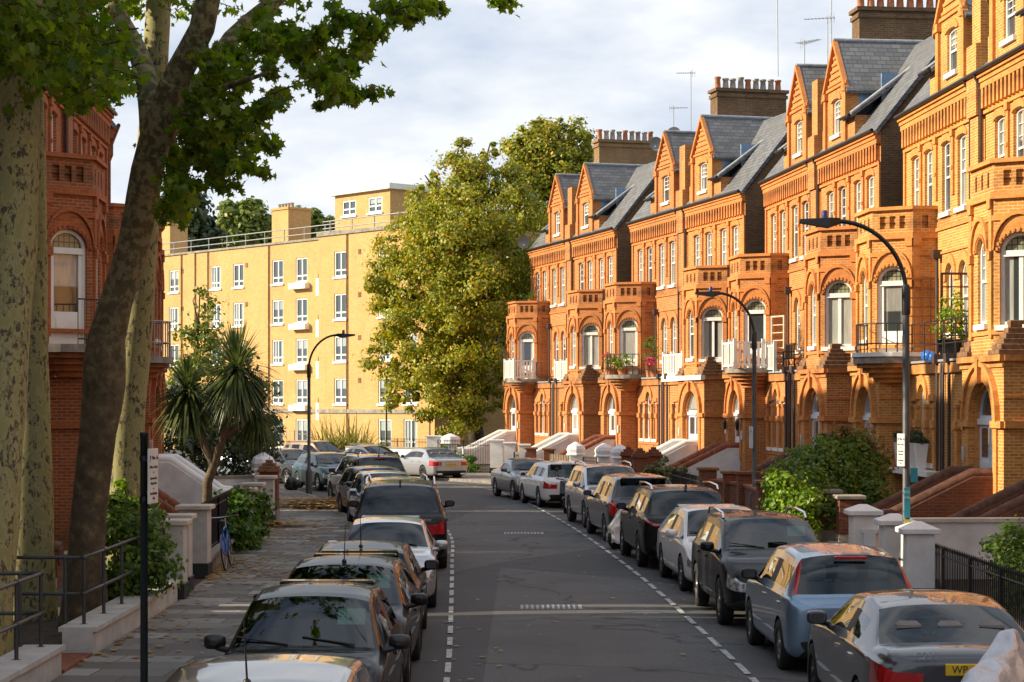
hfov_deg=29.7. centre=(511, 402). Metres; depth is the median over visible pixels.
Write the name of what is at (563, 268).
window
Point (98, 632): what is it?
wall
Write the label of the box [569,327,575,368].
window
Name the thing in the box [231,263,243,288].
window
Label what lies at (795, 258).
window
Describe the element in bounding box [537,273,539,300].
window
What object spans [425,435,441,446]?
gate pier
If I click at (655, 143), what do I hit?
satellite dish
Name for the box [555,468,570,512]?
scooter
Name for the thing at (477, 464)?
ground
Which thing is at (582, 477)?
parked car
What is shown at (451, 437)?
gate pier
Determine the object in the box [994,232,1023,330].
window
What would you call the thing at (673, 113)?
tv aerial
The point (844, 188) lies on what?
window
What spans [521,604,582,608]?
road marking
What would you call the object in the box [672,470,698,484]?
iron railing
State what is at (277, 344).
window
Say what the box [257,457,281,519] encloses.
gate pier
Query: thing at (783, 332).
trellis
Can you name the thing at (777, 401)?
window
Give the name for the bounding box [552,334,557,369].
window
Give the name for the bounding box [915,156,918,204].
window
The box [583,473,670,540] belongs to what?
parked car
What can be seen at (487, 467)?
front garden ground
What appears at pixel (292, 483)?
rubbish sack
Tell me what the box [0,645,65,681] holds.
wall
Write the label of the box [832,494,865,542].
gate pier
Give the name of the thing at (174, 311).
window
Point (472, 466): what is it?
garden hedge
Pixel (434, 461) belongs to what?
parked car
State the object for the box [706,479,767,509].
garden wall
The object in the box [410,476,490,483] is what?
kerb
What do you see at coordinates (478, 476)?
pavement
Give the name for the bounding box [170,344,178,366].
window
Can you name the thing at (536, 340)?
brick house
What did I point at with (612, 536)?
covered motorbike
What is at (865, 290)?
window
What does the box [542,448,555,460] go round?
gate pier
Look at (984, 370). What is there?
brick house
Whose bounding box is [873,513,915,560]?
gate pier
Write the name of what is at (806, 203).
window
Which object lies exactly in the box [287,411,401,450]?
flax plant
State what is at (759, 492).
gate pier
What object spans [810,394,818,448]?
front door
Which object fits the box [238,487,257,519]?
gate pier
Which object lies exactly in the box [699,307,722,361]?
window
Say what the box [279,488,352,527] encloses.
kerb
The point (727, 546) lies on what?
parked car
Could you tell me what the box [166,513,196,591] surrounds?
gate pier
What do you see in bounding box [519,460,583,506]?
parked car
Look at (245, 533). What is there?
garden hedge
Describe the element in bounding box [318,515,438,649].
parked car
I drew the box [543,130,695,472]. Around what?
brick house
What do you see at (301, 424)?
window
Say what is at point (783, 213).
window
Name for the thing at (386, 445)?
street lamp
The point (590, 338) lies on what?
window
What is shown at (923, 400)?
window
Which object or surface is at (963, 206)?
window
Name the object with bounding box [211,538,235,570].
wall
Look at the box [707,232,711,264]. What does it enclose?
window
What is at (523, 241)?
satellite dish
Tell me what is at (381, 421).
window
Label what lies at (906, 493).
lamp sticker
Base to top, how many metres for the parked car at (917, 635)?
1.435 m
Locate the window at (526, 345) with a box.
[519,332,533,378]
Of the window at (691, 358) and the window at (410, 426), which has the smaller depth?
the window at (691, 358)
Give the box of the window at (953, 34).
[943,27,957,79]
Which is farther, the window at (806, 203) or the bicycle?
the window at (806, 203)
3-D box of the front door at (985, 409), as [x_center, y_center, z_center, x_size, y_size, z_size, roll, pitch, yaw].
[11.325,0.800,45.625,0.160,2.600,1.860,0,0,-4]
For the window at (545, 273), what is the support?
in the brick house at (536, 340)
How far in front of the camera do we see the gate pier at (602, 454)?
76.25 m
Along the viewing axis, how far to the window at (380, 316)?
119.95 m
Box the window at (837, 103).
[829,99,840,140]
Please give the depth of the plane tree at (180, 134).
27.52 m
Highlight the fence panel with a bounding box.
[550,454,569,460]
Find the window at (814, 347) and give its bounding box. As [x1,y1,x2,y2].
[807,288,816,350]
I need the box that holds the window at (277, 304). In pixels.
[270,300,283,325]
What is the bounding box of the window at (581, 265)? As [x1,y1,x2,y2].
[580,263,582,289]
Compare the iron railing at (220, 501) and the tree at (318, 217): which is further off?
the tree at (318, 217)
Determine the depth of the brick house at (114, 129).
61.57 m
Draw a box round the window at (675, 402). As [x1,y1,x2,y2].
[675,402,676,438]
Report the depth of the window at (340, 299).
123.18 m
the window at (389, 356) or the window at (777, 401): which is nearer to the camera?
the window at (777, 401)
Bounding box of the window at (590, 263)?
[589,261,591,288]
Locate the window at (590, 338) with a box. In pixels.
[579,324,600,368]
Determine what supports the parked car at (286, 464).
on the road
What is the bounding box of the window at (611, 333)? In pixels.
[609,323,612,365]
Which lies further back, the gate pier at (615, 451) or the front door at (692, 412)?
the front door at (692, 412)
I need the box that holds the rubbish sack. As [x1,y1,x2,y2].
[284,477,300,489]
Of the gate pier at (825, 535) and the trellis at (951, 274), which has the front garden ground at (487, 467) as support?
the gate pier at (825, 535)
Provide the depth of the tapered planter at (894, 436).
54.76 m
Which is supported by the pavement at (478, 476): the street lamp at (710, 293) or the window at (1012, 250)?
the street lamp at (710, 293)
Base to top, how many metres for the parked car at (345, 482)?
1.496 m
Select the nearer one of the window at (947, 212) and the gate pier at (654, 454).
the window at (947, 212)
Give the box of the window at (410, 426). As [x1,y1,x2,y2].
[404,419,416,446]
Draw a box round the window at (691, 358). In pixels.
[685,313,693,361]
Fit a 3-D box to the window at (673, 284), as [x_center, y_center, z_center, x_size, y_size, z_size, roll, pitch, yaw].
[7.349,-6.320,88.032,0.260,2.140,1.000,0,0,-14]
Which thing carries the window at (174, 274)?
in the block of flats
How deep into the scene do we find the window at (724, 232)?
81.94 m
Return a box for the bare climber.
[797,321,804,359]
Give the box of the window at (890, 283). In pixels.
[878,266,906,351]
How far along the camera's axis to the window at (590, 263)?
100.54 m
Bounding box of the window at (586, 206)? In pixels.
[581,203,588,229]
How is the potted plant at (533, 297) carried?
on the brick house at (536, 340)
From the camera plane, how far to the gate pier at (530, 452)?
84.97 m
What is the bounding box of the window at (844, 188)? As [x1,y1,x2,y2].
[842,186,845,225]
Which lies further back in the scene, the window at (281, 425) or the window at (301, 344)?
the window at (281, 425)
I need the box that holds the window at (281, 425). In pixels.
[274,421,282,447]
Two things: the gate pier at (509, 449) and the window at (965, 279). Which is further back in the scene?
the gate pier at (509, 449)
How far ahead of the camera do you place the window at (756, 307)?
73.32 m
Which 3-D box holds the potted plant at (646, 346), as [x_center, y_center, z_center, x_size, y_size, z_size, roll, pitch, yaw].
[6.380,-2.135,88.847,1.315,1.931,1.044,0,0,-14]
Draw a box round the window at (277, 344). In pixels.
[270,340,283,365]
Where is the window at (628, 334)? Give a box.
[620,319,637,374]
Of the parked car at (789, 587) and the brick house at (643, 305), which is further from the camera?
the brick house at (643, 305)
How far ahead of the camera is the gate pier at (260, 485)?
47.13 m
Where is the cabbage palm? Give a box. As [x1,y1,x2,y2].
[146,317,292,502]
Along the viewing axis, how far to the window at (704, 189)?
84.23 m
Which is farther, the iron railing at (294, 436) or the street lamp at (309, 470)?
the iron railing at (294, 436)
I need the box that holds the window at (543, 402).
[539,400,544,435]
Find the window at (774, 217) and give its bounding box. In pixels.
[773,214,775,252]
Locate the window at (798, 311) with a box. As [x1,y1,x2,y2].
[795,302,800,353]
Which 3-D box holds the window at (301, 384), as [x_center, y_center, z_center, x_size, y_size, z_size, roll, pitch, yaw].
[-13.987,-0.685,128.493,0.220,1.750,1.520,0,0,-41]
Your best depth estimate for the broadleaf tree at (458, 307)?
112.05 m
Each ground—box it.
[13,550,203,674]
[183,452,489,465]
[474,466,1020,620]
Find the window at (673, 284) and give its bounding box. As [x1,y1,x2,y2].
[667,241,675,287]
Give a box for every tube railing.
[0,570,45,659]
[17,524,165,624]
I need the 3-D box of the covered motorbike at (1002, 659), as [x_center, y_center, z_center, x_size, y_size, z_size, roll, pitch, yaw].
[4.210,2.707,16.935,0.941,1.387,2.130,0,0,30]
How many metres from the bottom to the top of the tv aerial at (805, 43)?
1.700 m
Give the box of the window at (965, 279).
[956,264,968,336]
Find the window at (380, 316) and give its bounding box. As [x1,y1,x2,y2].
[376,290,390,318]
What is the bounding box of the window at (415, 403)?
[401,390,417,405]
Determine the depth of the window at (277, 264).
130.62 m
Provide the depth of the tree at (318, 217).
168.89 m
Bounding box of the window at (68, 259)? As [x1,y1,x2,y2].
[49,229,84,343]
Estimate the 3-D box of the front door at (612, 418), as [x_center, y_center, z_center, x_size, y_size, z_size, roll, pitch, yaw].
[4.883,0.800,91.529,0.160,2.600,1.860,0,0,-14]
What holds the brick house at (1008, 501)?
on the front garden ground at (487, 467)
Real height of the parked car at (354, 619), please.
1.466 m
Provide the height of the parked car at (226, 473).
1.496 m
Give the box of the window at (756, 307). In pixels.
[744,299,765,367]
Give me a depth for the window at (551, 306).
106.55 m
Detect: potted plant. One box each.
[517,293,528,300]
[528,291,535,300]
[603,353,624,374]
[612,354,633,374]
[639,335,662,376]
[644,355,659,376]
[928,290,968,357]
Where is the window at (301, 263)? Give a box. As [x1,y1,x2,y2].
[294,257,307,282]
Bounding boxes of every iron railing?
[201,488,234,547]
[274,430,312,447]
[381,437,425,446]
[437,439,489,472]
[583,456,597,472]
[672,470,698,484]
[935,543,1023,629]
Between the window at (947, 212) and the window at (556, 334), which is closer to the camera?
the window at (947, 212)
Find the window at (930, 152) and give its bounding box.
[928,150,931,204]
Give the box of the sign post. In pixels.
[139,432,147,681]
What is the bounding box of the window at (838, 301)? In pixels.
[821,280,854,350]
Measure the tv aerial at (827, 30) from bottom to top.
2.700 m
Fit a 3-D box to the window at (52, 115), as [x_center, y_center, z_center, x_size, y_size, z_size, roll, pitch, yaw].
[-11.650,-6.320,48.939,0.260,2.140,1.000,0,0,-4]
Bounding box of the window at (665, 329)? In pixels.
[659,321,666,363]
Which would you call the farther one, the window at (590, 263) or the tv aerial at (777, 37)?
the window at (590, 263)
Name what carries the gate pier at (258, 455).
on the front garden ground at (52, 635)
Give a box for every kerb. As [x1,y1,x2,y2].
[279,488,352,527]
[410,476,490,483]
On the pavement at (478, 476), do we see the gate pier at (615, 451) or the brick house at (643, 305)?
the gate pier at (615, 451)
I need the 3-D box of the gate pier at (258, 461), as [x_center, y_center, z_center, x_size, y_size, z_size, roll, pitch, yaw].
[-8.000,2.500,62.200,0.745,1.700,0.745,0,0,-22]
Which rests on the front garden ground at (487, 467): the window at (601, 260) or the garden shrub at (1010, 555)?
the garden shrub at (1010, 555)
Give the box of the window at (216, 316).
[210,304,221,328]
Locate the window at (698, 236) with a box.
[696,235,699,265]
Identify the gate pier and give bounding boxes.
[158,518,192,599]
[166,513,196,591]
[175,504,215,578]
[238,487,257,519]
[240,482,265,493]
[251,453,272,468]
[251,454,274,481]
[254,475,277,524]
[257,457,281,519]
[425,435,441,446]
[441,434,459,450]
[489,439,504,473]
[503,442,516,460]
[518,444,530,457]
[525,447,537,457]
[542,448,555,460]
[566,442,585,462]
[594,443,611,473]
[610,444,625,463]
[619,445,634,468]
[631,448,648,472]
[646,445,662,473]
[696,467,718,486]
[720,471,735,503]
[734,471,760,505]
[753,480,769,509]
[815,489,842,541]
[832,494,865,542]
[844,504,882,546]
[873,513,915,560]
[895,521,940,588]
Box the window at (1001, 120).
[998,116,1003,157]
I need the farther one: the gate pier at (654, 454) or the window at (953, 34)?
the gate pier at (654, 454)
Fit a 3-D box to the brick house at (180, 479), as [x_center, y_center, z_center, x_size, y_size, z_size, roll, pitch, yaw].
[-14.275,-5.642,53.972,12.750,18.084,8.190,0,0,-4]
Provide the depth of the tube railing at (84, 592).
25.59 m
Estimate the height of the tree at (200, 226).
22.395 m
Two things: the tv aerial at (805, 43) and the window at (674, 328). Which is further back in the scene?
the window at (674, 328)
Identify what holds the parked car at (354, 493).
on the road
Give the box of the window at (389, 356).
[379,339,390,361]
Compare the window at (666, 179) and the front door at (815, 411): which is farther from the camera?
the window at (666, 179)
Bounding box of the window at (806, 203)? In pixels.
[799,201,807,259]
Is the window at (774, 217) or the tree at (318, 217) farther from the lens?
the tree at (318, 217)
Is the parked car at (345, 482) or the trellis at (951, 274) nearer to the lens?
the trellis at (951, 274)
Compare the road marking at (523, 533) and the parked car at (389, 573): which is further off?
the road marking at (523, 533)
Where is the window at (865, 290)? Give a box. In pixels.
[861,275,867,342]
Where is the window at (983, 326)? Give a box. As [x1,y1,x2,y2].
[973,242,987,330]
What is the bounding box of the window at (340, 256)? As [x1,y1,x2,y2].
[332,251,345,278]
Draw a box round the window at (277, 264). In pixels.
[270,260,283,285]
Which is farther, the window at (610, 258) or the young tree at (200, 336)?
the window at (610, 258)
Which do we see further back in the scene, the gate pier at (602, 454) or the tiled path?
the gate pier at (602, 454)
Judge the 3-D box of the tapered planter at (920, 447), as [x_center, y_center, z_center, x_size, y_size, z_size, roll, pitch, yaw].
[11.114,1.281,52.743,0.579,1.099,0.562,0,0,-4]
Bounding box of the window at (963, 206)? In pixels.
[953,134,966,212]
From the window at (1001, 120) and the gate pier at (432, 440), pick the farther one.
the gate pier at (432, 440)
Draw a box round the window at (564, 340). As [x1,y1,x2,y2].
[563,333,565,360]
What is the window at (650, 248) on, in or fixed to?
in the brick house at (643, 305)
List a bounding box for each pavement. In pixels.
[51,489,350,681]
[408,472,1020,625]
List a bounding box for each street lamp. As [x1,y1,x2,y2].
[306,330,354,494]
[358,358,387,446]
[695,286,756,509]
[798,210,910,564]
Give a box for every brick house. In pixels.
[44,86,180,549]
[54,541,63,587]
[71,8,233,503]
[92,78,204,471]
[457,173,580,463]
[515,129,656,459]
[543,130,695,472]
[648,76,788,465]
[662,63,827,478]
[718,0,937,479]
[838,0,975,499]
[870,0,1023,517]
[948,479,1023,516]
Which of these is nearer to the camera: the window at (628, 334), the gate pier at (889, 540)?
the gate pier at (889, 540)
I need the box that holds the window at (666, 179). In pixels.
[660,175,669,205]
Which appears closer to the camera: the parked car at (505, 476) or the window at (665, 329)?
the parked car at (505, 476)
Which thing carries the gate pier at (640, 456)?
on the pavement at (478, 476)
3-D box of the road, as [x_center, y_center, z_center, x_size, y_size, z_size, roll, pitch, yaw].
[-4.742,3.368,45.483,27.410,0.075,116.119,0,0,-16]
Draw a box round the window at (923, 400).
[922,393,925,439]
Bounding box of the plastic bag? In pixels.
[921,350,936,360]
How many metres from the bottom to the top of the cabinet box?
0.240 m
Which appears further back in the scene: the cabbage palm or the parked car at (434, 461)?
the parked car at (434, 461)
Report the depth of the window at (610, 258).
97.45 m
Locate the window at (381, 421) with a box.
[379,419,390,446]
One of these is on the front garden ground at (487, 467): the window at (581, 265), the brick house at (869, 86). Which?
the brick house at (869, 86)
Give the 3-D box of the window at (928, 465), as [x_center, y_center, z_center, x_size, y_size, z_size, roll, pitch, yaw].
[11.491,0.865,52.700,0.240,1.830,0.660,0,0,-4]
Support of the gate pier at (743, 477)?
on the pavement at (478, 476)
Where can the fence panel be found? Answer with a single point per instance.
(553, 457)
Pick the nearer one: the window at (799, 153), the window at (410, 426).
the window at (799, 153)
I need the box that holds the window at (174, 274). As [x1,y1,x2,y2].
[167,270,178,294]
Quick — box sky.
[92,0,935,222]
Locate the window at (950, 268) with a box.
[945,268,954,337]
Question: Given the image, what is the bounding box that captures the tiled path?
[0,653,92,673]
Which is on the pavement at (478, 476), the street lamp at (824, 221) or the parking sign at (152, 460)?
the street lamp at (824, 221)
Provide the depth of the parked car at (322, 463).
75.23 m
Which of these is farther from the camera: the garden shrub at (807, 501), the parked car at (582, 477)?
the parked car at (582, 477)
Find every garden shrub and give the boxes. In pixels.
[105,478,189,601]
[163,383,287,475]
[642,455,690,483]
[751,422,898,531]
[755,467,836,537]
[979,514,1023,614]
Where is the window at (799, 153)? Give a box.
[792,120,802,158]
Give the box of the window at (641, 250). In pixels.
[639,249,642,281]
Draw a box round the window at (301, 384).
[294,379,306,404]
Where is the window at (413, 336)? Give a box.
[404,334,416,346]
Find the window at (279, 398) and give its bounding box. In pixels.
[271,380,283,405]
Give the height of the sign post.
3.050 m
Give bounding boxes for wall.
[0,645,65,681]
[58,578,179,654]
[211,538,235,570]
[214,475,254,486]
[345,446,421,454]
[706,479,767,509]
[861,525,878,547]
[911,517,1023,578]
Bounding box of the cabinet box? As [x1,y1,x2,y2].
[910,468,917,481]
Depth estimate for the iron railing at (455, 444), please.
91.68 m
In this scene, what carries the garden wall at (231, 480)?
on the front garden ground at (52, 635)
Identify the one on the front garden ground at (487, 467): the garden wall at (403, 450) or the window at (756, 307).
the garden wall at (403, 450)
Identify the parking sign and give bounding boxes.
[146,448,157,503]
[749,426,753,447]
[897,434,905,466]
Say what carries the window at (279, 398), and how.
in the block of flats
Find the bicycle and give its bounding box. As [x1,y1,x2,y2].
[211,514,237,570]
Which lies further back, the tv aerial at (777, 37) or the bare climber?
the tv aerial at (777, 37)
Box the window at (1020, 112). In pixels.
[1017,107,1023,156]
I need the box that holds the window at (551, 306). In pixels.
[550,269,556,307]
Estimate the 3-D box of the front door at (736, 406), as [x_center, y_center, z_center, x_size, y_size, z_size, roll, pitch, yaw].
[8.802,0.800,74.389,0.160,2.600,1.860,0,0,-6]
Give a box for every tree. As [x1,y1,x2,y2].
[0,0,165,655]
[13,0,166,620]
[42,0,523,626]
[92,0,263,569]
[160,190,230,251]
[164,284,282,458]
[212,193,271,247]
[295,205,334,237]
[352,137,548,443]
[492,114,597,232]
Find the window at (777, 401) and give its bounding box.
[772,399,778,450]
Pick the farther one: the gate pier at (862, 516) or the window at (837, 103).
the window at (837, 103)
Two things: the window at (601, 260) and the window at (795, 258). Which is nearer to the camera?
the window at (795, 258)
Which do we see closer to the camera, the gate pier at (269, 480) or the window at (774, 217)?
the gate pier at (269, 480)
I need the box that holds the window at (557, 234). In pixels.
[553,212,559,236]
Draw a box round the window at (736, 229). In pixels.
[734,225,738,254]
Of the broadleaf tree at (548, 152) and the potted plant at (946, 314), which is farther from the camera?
the broadleaf tree at (548, 152)
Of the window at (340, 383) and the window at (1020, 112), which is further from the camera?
the window at (340, 383)
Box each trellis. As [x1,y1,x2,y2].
[771,315,784,370]
[907,277,934,351]
[940,272,968,347]
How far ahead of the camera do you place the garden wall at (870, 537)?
35.10 m
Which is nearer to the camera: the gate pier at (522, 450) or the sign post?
the sign post
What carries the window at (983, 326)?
in the brick house at (984, 370)
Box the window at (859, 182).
[857,180,860,221]
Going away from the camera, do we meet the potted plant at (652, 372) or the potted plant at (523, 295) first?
the potted plant at (652, 372)
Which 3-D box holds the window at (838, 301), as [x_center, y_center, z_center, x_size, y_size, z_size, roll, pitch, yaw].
[10.534,-2.805,62.093,1.155,2.270,0.616,0,0,22]
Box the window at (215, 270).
[209,266,221,290]
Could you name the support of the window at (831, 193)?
in the brick house at (869, 86)
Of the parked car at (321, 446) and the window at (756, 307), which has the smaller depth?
the window at (756, 307)
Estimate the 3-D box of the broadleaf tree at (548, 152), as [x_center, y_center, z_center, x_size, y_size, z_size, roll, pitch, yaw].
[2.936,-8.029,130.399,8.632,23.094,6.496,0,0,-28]
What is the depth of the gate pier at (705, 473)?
58.45 m
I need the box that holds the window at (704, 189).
[697,162,707,194]
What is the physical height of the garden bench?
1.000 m
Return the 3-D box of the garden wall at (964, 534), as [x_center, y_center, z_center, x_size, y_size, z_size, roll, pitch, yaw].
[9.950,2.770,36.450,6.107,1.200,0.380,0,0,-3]
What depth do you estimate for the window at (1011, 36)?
49.13 m
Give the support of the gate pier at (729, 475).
on the pavement at (478, 476)
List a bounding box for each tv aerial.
[669,104,687,129]
[681,69,692,130]
[777,0,778,75]
[797,38,820,63]
[804,13,834,63]
[831,0,831,44]
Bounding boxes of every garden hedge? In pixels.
[213,485,281,552]
[442,444,481,472]
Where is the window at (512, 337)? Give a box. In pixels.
[512,337,513,358]
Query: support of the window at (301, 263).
in the block of flats
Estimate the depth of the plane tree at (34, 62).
24.76 m
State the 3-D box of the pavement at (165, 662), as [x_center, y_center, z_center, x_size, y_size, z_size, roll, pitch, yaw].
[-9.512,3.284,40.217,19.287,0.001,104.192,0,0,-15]
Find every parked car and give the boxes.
[165,620,372,681]
[204,579,409,681]
[212,453,246,475]
[247,448,306,483]
[253,524,427,681]
[283,440,343,452]
[293,452,346,490]
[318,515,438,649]
[326,515,447,606]
[327,446,406,502]
[336,465,399,512]
[342,445,399,457]
[347,470,409,521]
[348,474,427,511]
[349,476,454,567]
[400,447,466,479]
[491,458,544,499]
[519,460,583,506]
[565,447,634,527]
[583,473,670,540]
[616,481,723,566]
[657,504,750,590]
[691,506,836,623]
[741,542,912,669]
[806,589,1023,681]
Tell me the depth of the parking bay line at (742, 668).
30.92 m
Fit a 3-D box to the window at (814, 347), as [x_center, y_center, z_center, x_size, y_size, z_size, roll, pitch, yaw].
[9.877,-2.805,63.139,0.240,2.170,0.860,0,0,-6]
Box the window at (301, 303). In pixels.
[294,298,307,323]
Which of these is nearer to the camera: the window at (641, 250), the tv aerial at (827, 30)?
the tv aerial at (827, 30)
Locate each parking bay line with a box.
[443,530,453,681]
[466,485,758,681]
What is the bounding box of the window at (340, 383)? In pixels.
[332,378,345,405]
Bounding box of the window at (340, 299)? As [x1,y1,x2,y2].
[332,293,345,320]
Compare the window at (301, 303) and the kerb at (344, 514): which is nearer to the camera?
the kerb at (344, 514)
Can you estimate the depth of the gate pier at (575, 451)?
78.75 m
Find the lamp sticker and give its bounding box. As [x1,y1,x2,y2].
[903,487,909,517]
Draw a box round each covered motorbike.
[605,506,627,548]
[961,629,1023,681]
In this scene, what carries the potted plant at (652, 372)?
on the brick house at (643, 305)
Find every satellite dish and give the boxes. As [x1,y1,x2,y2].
[518,236,529,250]
[650,137,660,153]
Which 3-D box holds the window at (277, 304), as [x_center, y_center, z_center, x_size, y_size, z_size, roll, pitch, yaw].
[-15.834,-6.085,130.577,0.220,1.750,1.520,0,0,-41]
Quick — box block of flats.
[162,182,540,448]
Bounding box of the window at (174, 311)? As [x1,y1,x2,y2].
[168,307,178,330]
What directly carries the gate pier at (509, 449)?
on the pavement at (478, 476)
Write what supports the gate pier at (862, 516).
on the pavement at (478, 476)
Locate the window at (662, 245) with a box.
[656,244,664,289]
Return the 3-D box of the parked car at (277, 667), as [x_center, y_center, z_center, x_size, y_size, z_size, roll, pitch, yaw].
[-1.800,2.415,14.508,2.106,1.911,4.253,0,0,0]
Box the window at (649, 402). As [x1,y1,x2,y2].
[644,396,650,441]
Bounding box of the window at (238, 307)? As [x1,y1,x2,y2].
[231,302,243,327]
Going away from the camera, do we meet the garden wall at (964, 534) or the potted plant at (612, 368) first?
the garden wall at (964, 534)
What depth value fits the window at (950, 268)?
54.40 m
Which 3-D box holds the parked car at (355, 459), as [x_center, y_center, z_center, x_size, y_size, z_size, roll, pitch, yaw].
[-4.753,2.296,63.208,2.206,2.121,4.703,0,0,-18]
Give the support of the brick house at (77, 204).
on the front garden ground at (52, 635)
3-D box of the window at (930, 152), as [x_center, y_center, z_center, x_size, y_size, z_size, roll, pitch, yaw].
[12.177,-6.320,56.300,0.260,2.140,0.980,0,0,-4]
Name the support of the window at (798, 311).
in the brick house at (763, 288)
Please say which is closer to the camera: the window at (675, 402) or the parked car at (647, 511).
the parked car at (647, 511)
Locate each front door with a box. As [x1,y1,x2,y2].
[510,397,515,429]
[571,396,577,432]
[608,395,615,434]
[687,394,696,438]
[733,398,738,441]
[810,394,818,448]
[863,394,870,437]
[977,388,991,467]
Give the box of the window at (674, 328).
[673,319,675,350]
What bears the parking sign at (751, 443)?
attached to the street lamp at (710, 293)
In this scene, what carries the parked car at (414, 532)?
on the road
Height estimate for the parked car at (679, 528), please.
1.466 m
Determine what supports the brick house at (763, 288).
on the front garden ground at (487, 467)
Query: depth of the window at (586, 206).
101.07 m
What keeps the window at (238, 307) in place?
in the block of flats
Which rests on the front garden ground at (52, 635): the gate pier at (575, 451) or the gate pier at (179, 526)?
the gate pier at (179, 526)
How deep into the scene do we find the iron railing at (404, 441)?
110.31 m
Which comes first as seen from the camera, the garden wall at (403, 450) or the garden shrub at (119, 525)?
the garden shrub at (119, 525)
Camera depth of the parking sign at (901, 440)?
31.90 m
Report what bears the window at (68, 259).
in the brick house at (77, 204)
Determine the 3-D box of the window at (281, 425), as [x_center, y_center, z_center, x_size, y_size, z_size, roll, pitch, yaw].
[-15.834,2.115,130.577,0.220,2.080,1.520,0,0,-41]
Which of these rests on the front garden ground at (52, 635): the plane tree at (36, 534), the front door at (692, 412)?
the plane tree at (36, 534)
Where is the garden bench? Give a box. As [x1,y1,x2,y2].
[772,343,795,370]
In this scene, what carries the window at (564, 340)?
in the brick house at (536, 340)
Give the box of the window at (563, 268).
[558,267,564,305]
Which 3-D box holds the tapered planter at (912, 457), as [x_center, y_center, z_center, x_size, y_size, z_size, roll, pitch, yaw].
[11.078,1.265,53.554,0.527,1.130,0.518,0,0,-4]
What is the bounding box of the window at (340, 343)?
[332,336,345,363]
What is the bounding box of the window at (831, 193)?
[830,191,832,217]
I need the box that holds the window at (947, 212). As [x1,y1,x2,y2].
[938,141,950,217]
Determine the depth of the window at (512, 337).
108.44 m
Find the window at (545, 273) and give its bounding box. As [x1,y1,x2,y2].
[544,271,546,300]
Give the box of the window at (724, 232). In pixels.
[722,228,726,264]
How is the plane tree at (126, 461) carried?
on the front garden ground at (52, 635)
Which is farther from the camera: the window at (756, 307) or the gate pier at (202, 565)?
the window at (756, 307)
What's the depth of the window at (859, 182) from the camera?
64.35 m
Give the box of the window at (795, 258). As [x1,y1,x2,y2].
[789,205,797,262]
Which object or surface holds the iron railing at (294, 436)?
on the ground at (477, 464)
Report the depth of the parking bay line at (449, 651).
29.57 m
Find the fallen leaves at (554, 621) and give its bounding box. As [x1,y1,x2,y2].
[433,507,728,681]
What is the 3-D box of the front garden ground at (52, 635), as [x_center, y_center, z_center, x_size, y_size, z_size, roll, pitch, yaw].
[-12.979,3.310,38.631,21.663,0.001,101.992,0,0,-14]
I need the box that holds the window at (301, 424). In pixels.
[296,419,306,439]
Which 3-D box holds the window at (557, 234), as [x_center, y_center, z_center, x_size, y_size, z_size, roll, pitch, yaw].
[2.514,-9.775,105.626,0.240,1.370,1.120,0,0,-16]
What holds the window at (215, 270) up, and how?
in the block of flats
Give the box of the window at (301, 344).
[294,339,307,363]
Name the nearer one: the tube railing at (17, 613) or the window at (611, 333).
the tube railing at (17, 613)
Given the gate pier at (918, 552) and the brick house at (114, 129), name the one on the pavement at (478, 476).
the gate pier at (918, 552)
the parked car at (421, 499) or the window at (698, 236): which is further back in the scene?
the window at (698, 236)
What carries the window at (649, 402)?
in the brick house at (643, 305)
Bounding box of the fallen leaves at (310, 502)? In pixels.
[77,494,352,664]
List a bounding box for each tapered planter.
[892,430,901,466]
[910,428,918,467]
[910,430,929,469]
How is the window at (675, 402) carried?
in the brick house at (730, 159)
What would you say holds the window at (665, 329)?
in the brick house at (643, 305)
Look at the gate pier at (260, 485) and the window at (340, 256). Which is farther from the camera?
the window at (340, 256)
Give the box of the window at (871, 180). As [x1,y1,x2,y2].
[869,175,873,207]
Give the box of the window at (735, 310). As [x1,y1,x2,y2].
[735,310,736,338]
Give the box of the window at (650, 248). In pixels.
[649,247,651,281]
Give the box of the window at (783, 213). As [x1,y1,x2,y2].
[782,210,784,252]
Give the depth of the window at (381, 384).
119.95 m
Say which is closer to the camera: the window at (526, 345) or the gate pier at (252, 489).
the gate pier at (252, 489)
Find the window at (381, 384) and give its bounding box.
[376,378,390,405]
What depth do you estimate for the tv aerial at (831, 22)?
80.07 m
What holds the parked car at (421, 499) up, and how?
on the road
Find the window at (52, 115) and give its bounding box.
[52,115,52,151]
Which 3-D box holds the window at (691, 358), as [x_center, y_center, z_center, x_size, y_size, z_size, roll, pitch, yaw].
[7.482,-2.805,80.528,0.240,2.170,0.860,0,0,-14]
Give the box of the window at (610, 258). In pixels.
[609,256,611,282]
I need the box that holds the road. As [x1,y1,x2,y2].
[219,475,807,681]
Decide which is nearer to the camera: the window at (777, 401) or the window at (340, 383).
the window at (777, 401)
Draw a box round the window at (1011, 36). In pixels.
[999,0,1016,47]
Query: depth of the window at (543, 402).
105.52 m
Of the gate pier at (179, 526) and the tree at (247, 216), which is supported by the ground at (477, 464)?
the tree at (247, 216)
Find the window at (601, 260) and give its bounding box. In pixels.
[600,258,603,288]
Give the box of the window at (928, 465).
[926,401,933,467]

